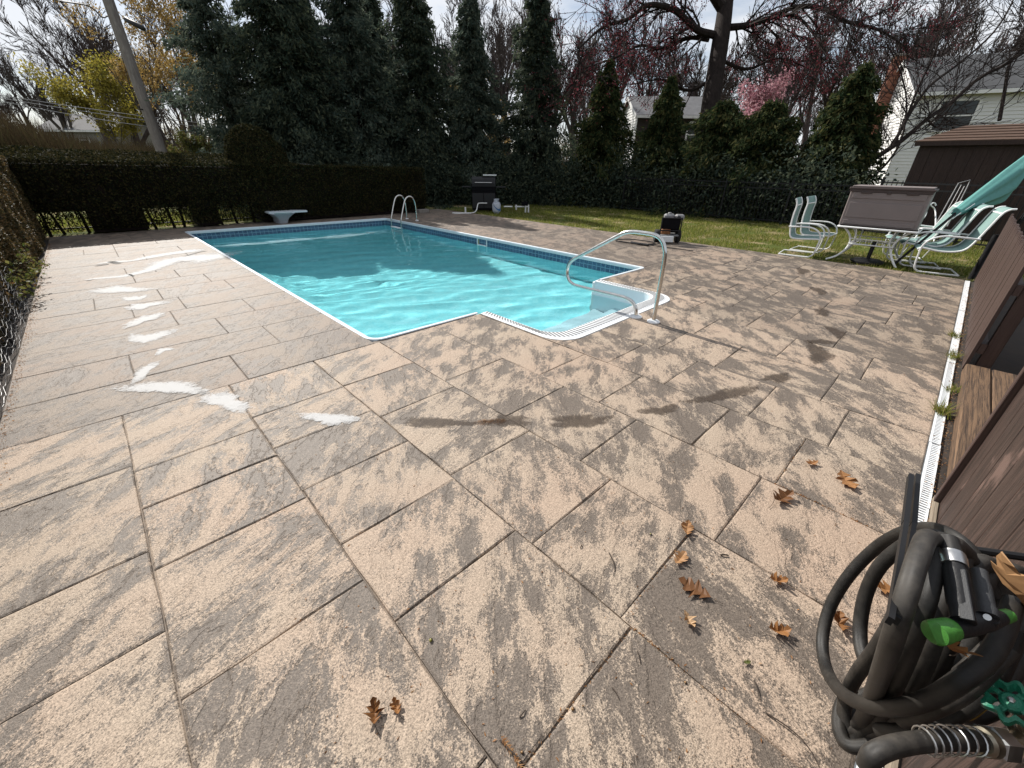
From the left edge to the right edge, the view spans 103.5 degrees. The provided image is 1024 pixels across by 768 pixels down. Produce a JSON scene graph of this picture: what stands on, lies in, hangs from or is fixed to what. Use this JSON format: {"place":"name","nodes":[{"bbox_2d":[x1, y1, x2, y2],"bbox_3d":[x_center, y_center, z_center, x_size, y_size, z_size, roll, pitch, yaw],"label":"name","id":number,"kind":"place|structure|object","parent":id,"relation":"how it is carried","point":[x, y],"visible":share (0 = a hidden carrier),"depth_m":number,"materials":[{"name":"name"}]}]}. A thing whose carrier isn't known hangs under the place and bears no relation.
{"place":"outdoors","nodes":[
{"label":"outdoors","id":0,"kind":"place"},
{"bbox_2d":[37,206,258,233],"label":"grass","id":1,"kind":"structure","parent":0,"point":[91,229],"depth_m":11.48,"materials":[{"name":"plant"}]},
{"bbox_2d":[0,209,964,767],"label":"deck","id":2,"kind":"structure","parent":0,"point":[204,449],"depth_m":2.05,"materials":[{"name":"stone pavers"},{"name":"beige and grey stone"}]},
{"bbox_2d":[264,210,306,223],"bbox_3d":[-6.539,-4.866,11.702,1.017,0.305,0.920,-24,37,-38],"label":"diving board","id":3,"kind":"object","parent":2,"relation":"on","point":[281,216],"visible":0.89,"depth_m":11.39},
{"bbox_2d":[363,697,385,736],"bbox_3d":[-0.425,1.042,1.273,0.095,0.035,0.058,19,34,31],"label":"fallen leaf","id":4,"kind":"object","parent":2,"relation":"on","point":[374,712],"visible":1,"depth_m":1.29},
{"bbox_2d":[391,195,418,229],"bbox_3d":[-3.275,-4.844,12.300,0.650,1.650,0.670,-24,37,-38],"label":"pool ladder","id":5,"kind":"object","parent":2,"relation":"attached to","point":[401,228],"visible":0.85,"depth_m":12.10,"materials":[{"name":"metal"}]},
{"bbox_2d":[185,218,669,341],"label":"swimming pool","id":6,"kind":"structure","parent":2,"relation":"in","point":[641,300],"depth_m":7.60,"materials":[{"name":"concrete"}]},
{"bbox_2d":[202,225,631,337],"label":"water","id":7,"kind":"structure","parent":6,"relation":"in","point":[378,281],"depth_m":6.98,"materials":[{"name":"liquid"}]},
{"bbox_2d":[0,243,972,765],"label":"leaf crumbs","id":8,"kind":"object","parent":2,"relation":"on","point":[644,513],"visible":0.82,"depth_m":2.13,"materials":[{"name":"plant"}]},
{"bbox_2d":[500,736,526,767],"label":"fallen frond","id":9,"kind":"object","parent":2,"relation":"on","point":[508,746],"visible":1,"depth_m":1.21,"materials":[{"name":"brown plant"}]},
{"bbox_2d":[565,230,666,323],"bbox_3d":[1.165,-1.319,4.691,0.140,0.942,1.368,-24,37,-38],"label":"pool handrail","id":10,"kind":"object","parent":2,"relation":"on","point":[636,315],"visible":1,"depth_m":4.52,"materials":[{"name":"metal"}]},
{"bbox_2d":[679,576,722,603],"bbox_3d":[0.778,0.847,1.671,0.161,0.015,0.099,5,29,8],"label":"fallen leaf","id":11,"kind":"object","parent":2,"relation":"on","point":[689,585],"visible":1,"depth_m":1.68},
{"bbox_2d":[762,620,791,636],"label":"fallen leaf","id":12,"kind":"object","parent":2,"relation":"on","point":[781,629],"visible":1,"depth_m":1.52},
{"bbox_2d":[772,488,793,503],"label":"fallen leaf","id":13,"kind":"object","parent":2,"relation":"on","point":[784,496],"visible":1,"depth_m":2.14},
{"bbox_2d":[834,611,851,642],"bbox_3d":[1.261,0.917,1.530,0.066,0.038,0.110,0,29,-1],"label":"fallen leaf","id":14,"kind":"object","parent":2,"relation":"on","point":[840,619],"visible":0.93,"depth_m":1.55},
{"bbox_2d":[833,467,858,487],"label":"fallen leaf","id":15,"kind":"object","parent":2,"relation":"on","point":[844,478],"visible":1,"depth_m":2.26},
{"bbox_2d":[854,280,969,767],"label":"channel drain","id":16,"kind":"object","parent":2,"relation":"in","point":[929,467],"visible":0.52,"depth_m":2.66,"materials":[{"name":"white plastic"}]},
{"bbox_2d":[0,0,1023,294],"label":"sky","id":17,"kind":"structure","parent":0,"point":[13,12],"materials":[{"name":"white"}]},
{"bbox_2d":[37,193,1023,281],"bbox_3d":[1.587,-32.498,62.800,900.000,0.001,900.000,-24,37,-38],"label":"ground","id":18,"kind":"structure","parent":0,"point":[770,246],"depth_m":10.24,"materials":[{"name":"plant"}]},
{"bbox_2d":[0,239,48,420],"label":"hedge soil","id":19,"kind":"structure","parent":18,"relation":"on","point":[15,351],"depth_m":4.12,"materials":[{"name":"soil"}]},
{"bbox_2d":[0,266,28,407],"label":"wire fence","id":20,"kind":"object","parent":19,"relation":"on","point":[19,314],"visible":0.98,"depth_m":4.05,"materials":[{"name":"black metal"}]},
{"bbox_2d":[0,155,46,365],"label":"hedge","id":21,"kind":"object","parent":19,"relation":"on","point":[19,224],"visible":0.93,"depth_m":6.48,"materials":[{"name":"green plant"}]},
{"bbox_2d":[4,243,50,301],"bbox_3d":[-6.524,-1.604,5.447,0.362,0.486,2.600,-24,37,-38],"label":"privet shoot","id":22,"kind":"object","parent":21,"relation":"attached to","point":[31,272],"visible":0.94,"depth_m":5.04,"materials":[{"name":"green plant"}]},
{"bbox_2d":[0,43,51,123],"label":"bare tree","id":23,"kind":"object","parent":18,"relation":"on","point":[17,107],"visible":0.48,"depth_m":40.88,"materials":[{"name":"brown plant"}]},
{"bbox_2d":[0,48,79,142],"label":"bare tree","id":24,"kind":"object","parent":18,"relation":"on","point":[62,119],"visible":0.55,"depth_m":35.03,"materials":[{"name":"brown plant"}]},
{"bbox_2d":[0,65,80,122],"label":"bare tree","id":25,"kind":"object","parent":18,"relation":"on","point":[51,113],"visible":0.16,"depth_m":70.32,"materials":[{"name":"brown plant"}]},
{"bbox_2d":[0,0,125,143],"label":"bare tree","id":26,"kind":"object","parent":18,"relation":"on","point":[67,38],"visible":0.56,"depth_m":31.87,"materials":[{"name":"brown plant"}]},
{"bbox_2d":[7,49,144,143],"bbox_3d":[-28.434,-18.409,27.861,6.388,8.221,6.360,-24,37,-38],"label":"yellow tree","id":27,"kind":"object","parent":18,"relation":"on","point":[103,82],"visible":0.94,"depth_m":26.80,"materials":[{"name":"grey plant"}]},
{"bbox_2d":[16,16,147,114],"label":"bare tree","id":28,"kind":"object","parent":18,"relation":"on","point":[52,46],"visible":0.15,"depth_m":50.43,"materials":[{"name":"brown plant"}]},
{"bbox_2d":[0,104,186,165],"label":"brush","id":29,"kind":"object","parent":18,"relation":"on","point":[17,132],"visible":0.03,"depth_m":18.07,"materials":[{"name":"plant"}]},
{"bbox_2d":[36,114,165,150],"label":"house","id":30,"kind":"structure","parent":18,"relation":"on","point":[82,125],"depth_m":37.25,"materials":[{"name":"white"}]},
{"bbox_2d":[44,0,177,147],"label":"bare tree","id":31,"kind":"object","parent":18,"relation":"on","point":[157,115],"visible":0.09,"depth_m":36.33,"materials":[{"name":"brown plant"}]},
{"bbox_2d":[52,0,191,147],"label":"tan tree","id":32,"kind":"object","parent":18,"relation":"on","point":[156,77],"visible":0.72,"depth_m":18.64,"materials":[{"name":"brown plant"}]},
{"bbox_2d":[58,0,193,145],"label":"bare tree","id":33,"kind":"object","parent":18,"relation":"on","point":[91,45],"visible":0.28,"depth_m":28.52,"materials":[{"name":"brown plant"}]},
{"bbox_2d":[102,0,186,209],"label":"utility pole","id":34,"kind":"object","parent":18,"relation":"on","point":[132,69],"visible":0.78,"depth_m":12.85,"materials":[{"name":"grey wood"}]},
{"bbox_2d":[37,205,256,230],"bbox_3d":[-8.431,-5.070,11.149,8.122,1.160,0.059,-21,35,-34],"label":"iron fence","id":35,"kind":"object","parent":18,"relation":"on","point":[75,227],"visible":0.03,"depth_m":10.69,"materials":[{"name":"black metal"}]},
{"bbox_2d":[127,18,202,138],"bbox_3d":[-28.411,-24.560,35.031,5.846,12.146,6.275,-22,36,-35],"label":"bare tree","id":36,"kind":"object","parent":18,"relation":"on","point":[183,114],"visible":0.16,"depth_m":34.69,"materials":[{"name":"grey plant"}]},
{"bbox_2d":[149,56,186,135],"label":"bare tree","id":37,"kind":"object","parent":18,"relation":"on","point":[182,118],"visible":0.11,"depth_m":69.23,"materials":[{"name":"brown plant"}]},
{"bbox_2d":[143,0,217,141],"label":"tan tree","id":38,"kind":"object","parent":18,"relation":"on","point":[188,60],"visible":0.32,"depth_m":18.67,"materials":[{"name":"grey plant"}]},
{"bbox_2d":[165,127,214,165],"bbox_3d":[-12.242,-8.508,15.803,1.282,2.672,2.010,11,30,19],"label":"shrub","id":39,"kind":"object","parent":18,"relation":"on","point":[188,144],"visible":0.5,"depth_m":15.28,"materials":[{"name":"green plant"}]},
{"bbox_2d":[0,144,426,236],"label":"hedge","id":40,"kind":"object","parent":18,"relation":"on","point":[124,192],"visible":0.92,"depth_m":10.25,"materials":[{"name":"green plant"}]},
{"bbox_2d":[144,0,295,206],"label":"evergreen tree","id":41,"kind":"object","parent":18,"relation":"on","point":[200,15],"visible":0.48,"depth_m":13.35,"materials":[{"name":"green plant"}]},
{"bbox_2d":[223,122,289,178],"bbox_3d":[-7.222,-6.545,11.350,1.697,1.377,1.571,-24,37,-38],"label":"topiary bush","id":42,"kind":"object","parent":18,"relation":"on","point":[247,143],"visible":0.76,"depth_m":10.87,"materials":[{"name":"green plant"}]},
{"bbox_2d":[204,0,376,206],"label":"evergreen tree","id":43,"kind":"object","parent":18,"relation":"on","point":[282,40],"visible":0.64,"depth_m":13.62,"materials":[{"name":"green plant"}]},
{"bbox_2d":[291,0,440,205],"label":"evergreen tree","id":44,"kind":"object","parent":18,"relation":"on","point":[346,34],"visible":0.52,"depth_m":15.13,"materials":[{"name":"green plant"}]},
{"bbox_2d":[348,0,400,161],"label":"evergreen tree","id":45,"kind":"object","parent":18,"relation":"on","point":[373,8],"visible":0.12,"depth_m":16.70,"materials":[{"name":"green plant"}]},
{"bbox_2d":[24,102,806,173],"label":"woods","id":46,"kind":"object","parent":18,"relation":"on","point":[165,132],"visible":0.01,"depth_m":51.85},
{"bbox_2d":[378,0,458,119],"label":"bare tree","id":47,"kind":"object","parent":18,"relation":"on","point":[436,40],"visible":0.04,"depth_m":31.80,"materials":[{"name":"brown plant"}]},
{"bbox_2d":[361,0,482,208],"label":"evergreen tree","id":48,"kind":"object","parent":18,"relation":"on","point":[413,22],"visible":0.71,"depth_m":15.98,"materials":[{"name":"green plant"}]},
{"bbox_2d":[434,0,516,201],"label":"evergreen tree","id":49,"kind":"object","parent":18,"relation":"on","point":[479,97],"visible":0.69,"depth_m":16.79,"materials":[{"name":"green plant"}]},
{"bbox_2d":[438,0,516,137],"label":"bare tree","id":50,"kind":"object","parent":18,"relation":"on","point":[489,33],"visible":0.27,"depth_m":29.65,"materials":[{"name":"brown plant"}]},
{"bbox_2d":[462,174,505,210],"bbox_3d":[-1.019,-6.956,14.693,1.577,1.200,0.553,0,29,0],"label":"gas grill","id":51,"kind":"object","parent":18,"relation":"on","point":[483,189],"visible":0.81,"depth_m":14.48,"materials":[{"name":"black metal"}]},
{"bbox_2d":[438,0,553,183],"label":"bare tree","id":52,"kind":"object","parent":18,"relation":"on","point":[500,45],"visible":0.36,"depth_m":25.06,"materials":[{"name":"brown plant"}]},
{"bbox_2d":[495,0,577,205],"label":"evergreen tree","id":53,"kind":"object","parent":18,"relation":"on","point":[531,136],"visible":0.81,"depth_m":16.46,"materials":[{"name":"green plant"}]},
{"bbox_2d":[189,140,897,228],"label":"undergrowth","id":54,"kind":"object","parent":18,"relation":"on","point":[517,187],"visible":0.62,"depth_m":15.00,"materials":[{"name":"green plant"}]},
{"bbox_2d":[481,0,607,135],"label":"bare tree","id":55,"kind":"object","parent":18,"relation":"on","point":[509,35],"visible":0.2,"depth_m":29.25,"materials":[{"name":"purple plant"}]},
{"bbox_2d":[547,0,603,159],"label":"bare tree","id":56,"kind":"object","parent":18,"relation":"on","point":[572,114],"visible":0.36,"depth_m":27.51,"materials":[{"name":"brown plant"}]},
{"bbox_2d":[555,58,644,208],"bbox_3d":[3.936,-10.155,16.620,4.013,5.271,3.996,-9,30,-18],"label":"arborvitae","id":57,"kind":"object","parent":18,"relation":"on","point":[595,137],"visible":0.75,"depth_m":16.23,"materials":[{"name":"green plant"}]},
{"bbox_2d":[581,0,660,99],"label":"bare tree","id":58,"kind":"object","parent":18,"relation":"on","point":[609,44],"visible":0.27,"depth_m":29.43,"materials":[{"name":"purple plant"}]},
{"bbox_2d":[608,73,689,211],"bbox_3d":[6.139,-9.135,15.533,3.765,4.570,4.357,-24,37,-38],"label":"arborvitae","id":59,"kind":"object","parent":18,"relation":"on","point":[664,128],"visible":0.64,"depth_m":15.02,"materials":[{"name":"green plant"}]},
{"bbox_2d":[623,0,693,95],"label":"bare tree","id":60,"kind":"object","parent":18,"relation":"on","point":[659,39],"visible":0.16,"depth_m":34.40,"materials":[{"name":"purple plant"}]},
{"bbox_2d":[619,1,749,101],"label":"bare tree","id":61,"kind":"object","parent":18,"relation":"on","point":[725,86],"visible":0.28,"depth_m":27.69,"materials":[{"name":"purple plant"}]},
{"bbox_2d":[631,99,764,218],"bbox_3d":[7.013,-7.950,14.345,4.603,3.638,4.170,0,29,-1],"label":"arborvitae","id":62,"kind":"object","parent":18,"relation":"on","point":[718,134],"visible":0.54,"depth_m":13.67,"materials":[{"name":"green plant"}]},
{"bbox_2d":[672,24,764,100],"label":"bare tree","id":63,"kind":"object","parent":18,"relation":"on","point":[700,57],"visible":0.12,"depth_m":32.19,"materials":[{"name":"brown plant"}]},
{"bbox_2d":[621,175,870,227],"bbox_3d":[6.899,-6.097,13.255,0.056,1.210,7.701,-24,37,-37],"label":"iron fence","id":64,"kind":"object","parent":18,"relation":"on","point":[793,183],"visible":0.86,"depth_m":12.93,"materials":[{"name":"black metal"}]},
{"bbox_2d":[524,0,972,131],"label":"maple tree","id":65,"kind":"object","parent":18,"relation":"on","point":[719,36],"visible":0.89,"depth_m":16.15,"materials":[{"name":"brown plant"}]},
{"bbox_2d":[688,98,813,222],"bbox_3d":[8.528,-7.416,13.453,4.734,3.582,3.832,-24,37,-38],"label":"arborvitae","id":66,"kind":"object","parent":18,"relation":"on","point":[775,127],"visible":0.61,"depth_m":12.92,"materials":[{"name":"green plant"}]},
{"bbox_2d":[731,67,797,117],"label":"magnolia","id":67,"kind":"object","parent":18,"relation":"on","point":[755,103],"visible":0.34,"depth_m":17.76,"materials":[{"name":"pink plant"}]},
{"bbox_2d":[728,0,841,100],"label":"bare tree","id":68,"kind":"object","parent":18,"relation":"on","point":[769,70],"visible":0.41,"depth_m":26.26,"materials":[{"name":"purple plant"}]},
{"bbox_2d":[778,197,824,257],"bbox_3d":[5.745,-3.051,7.849,0.620,1.029,0.629,23,36,35],"label":"sling chair","id":69,"kind":"object","parent":18,"relation":"on","point":[793,234],"visible":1,"depth_m":7.91,"materials":[{"name":"white paint"}]},
{"bbox_2d":[748,0,865,116],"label":"bare tree","id":70,"kind":"object","parent":18,"relation":"on","point":[791,109],"visible":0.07,"depth_m":31.68,"materials":[{"name":"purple plant"}]},
{"bbox_2d":[789,195,837,252],"bbox_3d":[6.272,-3.262,8.245,0.629,1.029,0.620,-23,37,-37],"label":"sling chair","id":71,"kind":"object","parent":18,"relation":"on","point":[809,208],"visible":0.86,"depth_m":8.31,"materials":[{"name":"white paint"}]},
{"bbox_2d":[756,60,893,222],"bbox_3d":[10.436,-7.436,12.690,4.093,4.383,3.596,-24,37,-38],"label":"arborvitae","id":72,"kind":"object","parent":18,"relation":"on","point":[852,113],"visible":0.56,"depth_m":11.92,"materials":[{"name":"green plant"}]},
{"bbox_2d":[770,0,892,160],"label":"bare tree","id":73,"kind":"object","parent":18,"relation":"on","point":[806,126],"visible":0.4,"depth_m":26.26,"materials":[{"name":"brown plant"}]},
{"bbox_2d":[813,2,881,110],"bbox_3d":[24.580,-21.588,31.394,5.856,11.336,5.456,-3,29,-6],"label":"bare tree","id":74,"kind":"object","parent":18,"relation":"on","point":[826,99],"visible":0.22,"depth_m":29.86,"materials":[{"name":"brown plant"}]},
{"bbox_2d":[850,241,883,264],"bbox_3d":[6.576,-2.421,7.397,0.500,0.360,0.500,-24,37,-38],"label":"umbrella base","id":75,"kind":"object","parent":18,"relation":"on","point":[868,259],"visible":0.99,"depth_m":7.37,"materials":[{"name":"black metal"}]},
{"bbox_2d":[825,224,922,267],"bbox_3d":[6.670,-2.585,7.470,0.839,0.619,1.151,-24,37,-38],"label":"patio table","id":76,"kind":"object","parent":18,"relation":"on","point":[893,243],"visible":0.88,"depth_m":7.35,"materials":[{"name":"white paint"}]},
{"bbox_2d":[823,0,980,95],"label":"bare tree","id":77,"kind":"object","parent":18,"relation":"on","point":[947,50],"visible":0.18,"depth_m":24.67,"materials":[{"name":"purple plant"}]},
{"bbox_2d":[826,0,979,104],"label":"bare tree","id":78,"kind":"object","parent":18,"relation":"on","point":[893,8],"visible":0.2,"depth_m":26.28,"materials":[{"name":"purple plant"}]},
{"bbox_2d":[815,0,1023,176],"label":"bare tree","id":79,"kind":"object","parent":18,"relation":"on","point":[896,141],"visible":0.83,"depth_m":12.42,"materials":[{"name":"brown plant"}]},
{"bbox_2d":[882,201,961,263],"bbox_3d":[7.569,-2.827,7.466,0.880,1.035,0.629,18,33,29],"label":"sling chair","id":80,"kind":"object","parent":18,"relation":"on","point":[946,215],"visible":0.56,"depth_m":7.43,"materials":[{"name":"white paint"}]},
{"bbox_2d":[859,177,1023,246],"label":"iron fence","id":81,"kind":"object","parent":18,"relation":"on","point":[882,182],"visible":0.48,"depth_m":9.13,"materials":[{"name":"black metal"}]},
{"bbox_2d":[895,203,993,269],"bbox_3d":[7.408,-2.595,7.039,0.880,1.035,0.630,19,34,30],"label":"sling chair","id":82,"kind":"object","parent":18,"relation":"on","point":[963,222],"visible":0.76,"depth_m":6.93,"materials":[{"name":"white paint"}]},
{"bbox_2d":[883,0,1022,71],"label":"bare tree","id":83,"kind":"object","parent":18,"relation":"on","point":[970,31],"visible":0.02,"depth_m":29.32,"materials":[{"name":"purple plant"}]},
{"bbox_2d":[887,123,1023,239],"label":"garden shed","id":84,"kind":"structure","parent":18,"relation":"on","point":[977,154],"depth_m":9.79,"materials":[{"name":"wood"}]},
{"bbox_2d":[895,155,1023,263],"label":"patio umbrella","id":85,"kind":"object","parent":18,"relation":"on","point":[1001,187],"visible":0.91,"depth_m":6.84,"materials":[{"name":"teal fabric"}]},
{"bbox_2d":[909,206,1016,276],"bbox_3d":[7.256,-2.367,6.620,0.880,1.035,0.630,19,34,30],"label":"sling chair","id":86,"kind":"object","parent":18,"relation":"on","point":[983,227],"visible":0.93,"depth_m":6.54,"materials":[{"name":"white paint"}]},
{"bbox_2d":[967,234,998,279],"bbox_3d":[7.314,-1.964,6.258,0.132,0.677,0.088,-8,30,-15],"label":"ribbed hose","id":87,"kind":"object","parent":18,"relation":"on","point":[982,258],"visible":0.88,"depth_m":6.24,"materials":[{"name":"black plastic"}]},
{"bbox_2d":[944,0,1021,55],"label":"bare tree","id":88,"kind":"object","parent":18,"relation":"on","point":[974,31],"visible":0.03,"depth_m":26.71,"materials":[{"name":"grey plant"}]},
{"bbox_2d":[986,0,1023,52],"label":"bare tree","id":89,"kind":"object","parent":18,"relation":"on","point":[1022,31],"visible":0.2,"depth_m":25.11,"materials":[{"name":"brown plant"}]},
{"bbox_2d":[618,96,702,168],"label":"grey roofed house","id":90,"kind":"structure","parent":0,"point":[692,109],"depth_m":23.38,"materials":[{"name":"white"}]},
{"bbox_2d":[653,212,684,242],"bbox_3d":[3.537,-3.507,9.063,0.578,0.625,0.444,4,29,7],"label":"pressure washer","id":91,"kind":"object","parent":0,"point":[668,231],"visible":0.91,"depth_m":8.95,"materials":[{"name":"black plastic"}]},
{"bbox_2d":[839,185,938,230],"bbox_3d":[6.668,-3.161,7.196,0.570,0.662,1.150,-24,37,-38],"label":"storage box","id":92,"kind":"object","parent":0,"point":[892,207],"visible":1,"depth_m":7.00,"materials":[{"name":"brown plastic"}]},
{"bbox_2d":[868,51,1023,185],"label":"white house","id":93,"kind":"structure","parent":0,"point":[902,160],"depth_m":18.84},
{"bbox_2d":[929,98,982,131],"bbox_3d":[20.275,-12.294,18.486,0.564,1.280,1.371,-24,37,-38],"label":"window","id":94,"kind":"structure","parent":93,"relation":"in","point":[974,108],"depth_m":18.35,"materials":[{"name":"grey glass"}]},
{"bbox_2d":[899,280,1023,767],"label":"soil","id":95,"kind":"structure","parent":0,"point":[1010,358],"depth_m":3.73,"materials":[{"name":"soil"}]},
{"bbox_2d":[883,495,938,767],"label":"wood strip","id":96,"kind":"object","parent":95,"relation":"on","point":[933,512],"visible":0.13,"depth_m":2.02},
{"bbox_2d":[928,396,960,419],"bbox_3d":[3.096,0.163,2.887,0.332,0.100,0.300,-24,37,-38],"label":"weed tuft","id":97,"kind":"object","parent":95,"relation":"on","point":[943,410],"visible":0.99,"depth_m":2.89,"materials":[{"name":"green plant"}]},
{"bbox_2d":[901,367,1023,767],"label":"board fence","id":98,"kind":"object","parent":95,"relation":"on","point":[979,496],"visible":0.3,"depth_m":1.56,"materials":[{"name":"wood"}]},
{"bbox_2d":[884,473,1023,625],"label":"hose hanger","id":99,"kind":"object","parent":98,"relation":"attached to","point":[909,518],"visible":0.65,"depth_m":0.71,"materials":[{"name":"black metal"}]},
{"bbox_2d":[816,522,1023,767],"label":"garden hose","id":100,"kind":"object","parent":99,"relation":"hanging from","point":[919,693],"visible":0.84,"depth_m":0.60,"materials":[{"name":"rubber"}]},
{"bbox_2d":[947,641,982,657],"bbox_3d":[0.606,0.362,0.547,0.015,0.082,0.045,-54,23,-5],"label":"fallen leaf","id":101,"kind":"object","parent":100,"relation":"on","point":[954,647],"visible":0.67,"depth_m":0.53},
{"bbox_2d":[921,534,1017,645],"bbox_3d":[0.610,0.283,0.566,0.153,0.075,0.109,-7,29,-13],"label":"spray nozzle","id":102,"kind":"object","parent":100,"relation":"attached to","point":[973,611],"visible":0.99,"depth_m":0.54,"materials":[{"name":"plastic"}]},
{"bbox_2d":[991,551,1023,604],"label":"fallen leaf","id":103,"kind":"object","parent":100,"relation":"on","point":[1010,576],"visible":1,"depth_m":0.60,"materials":[{"name":"plant"}]},
{"bbox_2d":[980,679,1023,755],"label":"garden tap","id":104,"kind":"object","parent":98,"relation":"attached to","point":[1011,703],"visible":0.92,"depth_m":0.56,"materials":[{"name":"green metal"}]},
{"bbox_2d":[962,214,1023,368],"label":"board fence","id":105,"kind":"object","parent":95,"relation":"on","point":[999,282],"visible":0.98,"depth_m":3.62,"materials":[{"name":"wood"}]},
{"bbox_2d":[946,364,1016,478],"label":"wood sill","id":106,"kind":"structure","parent":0,"point":[982,392],"depth_m":2.90,"materials":[{"name":"wood"}]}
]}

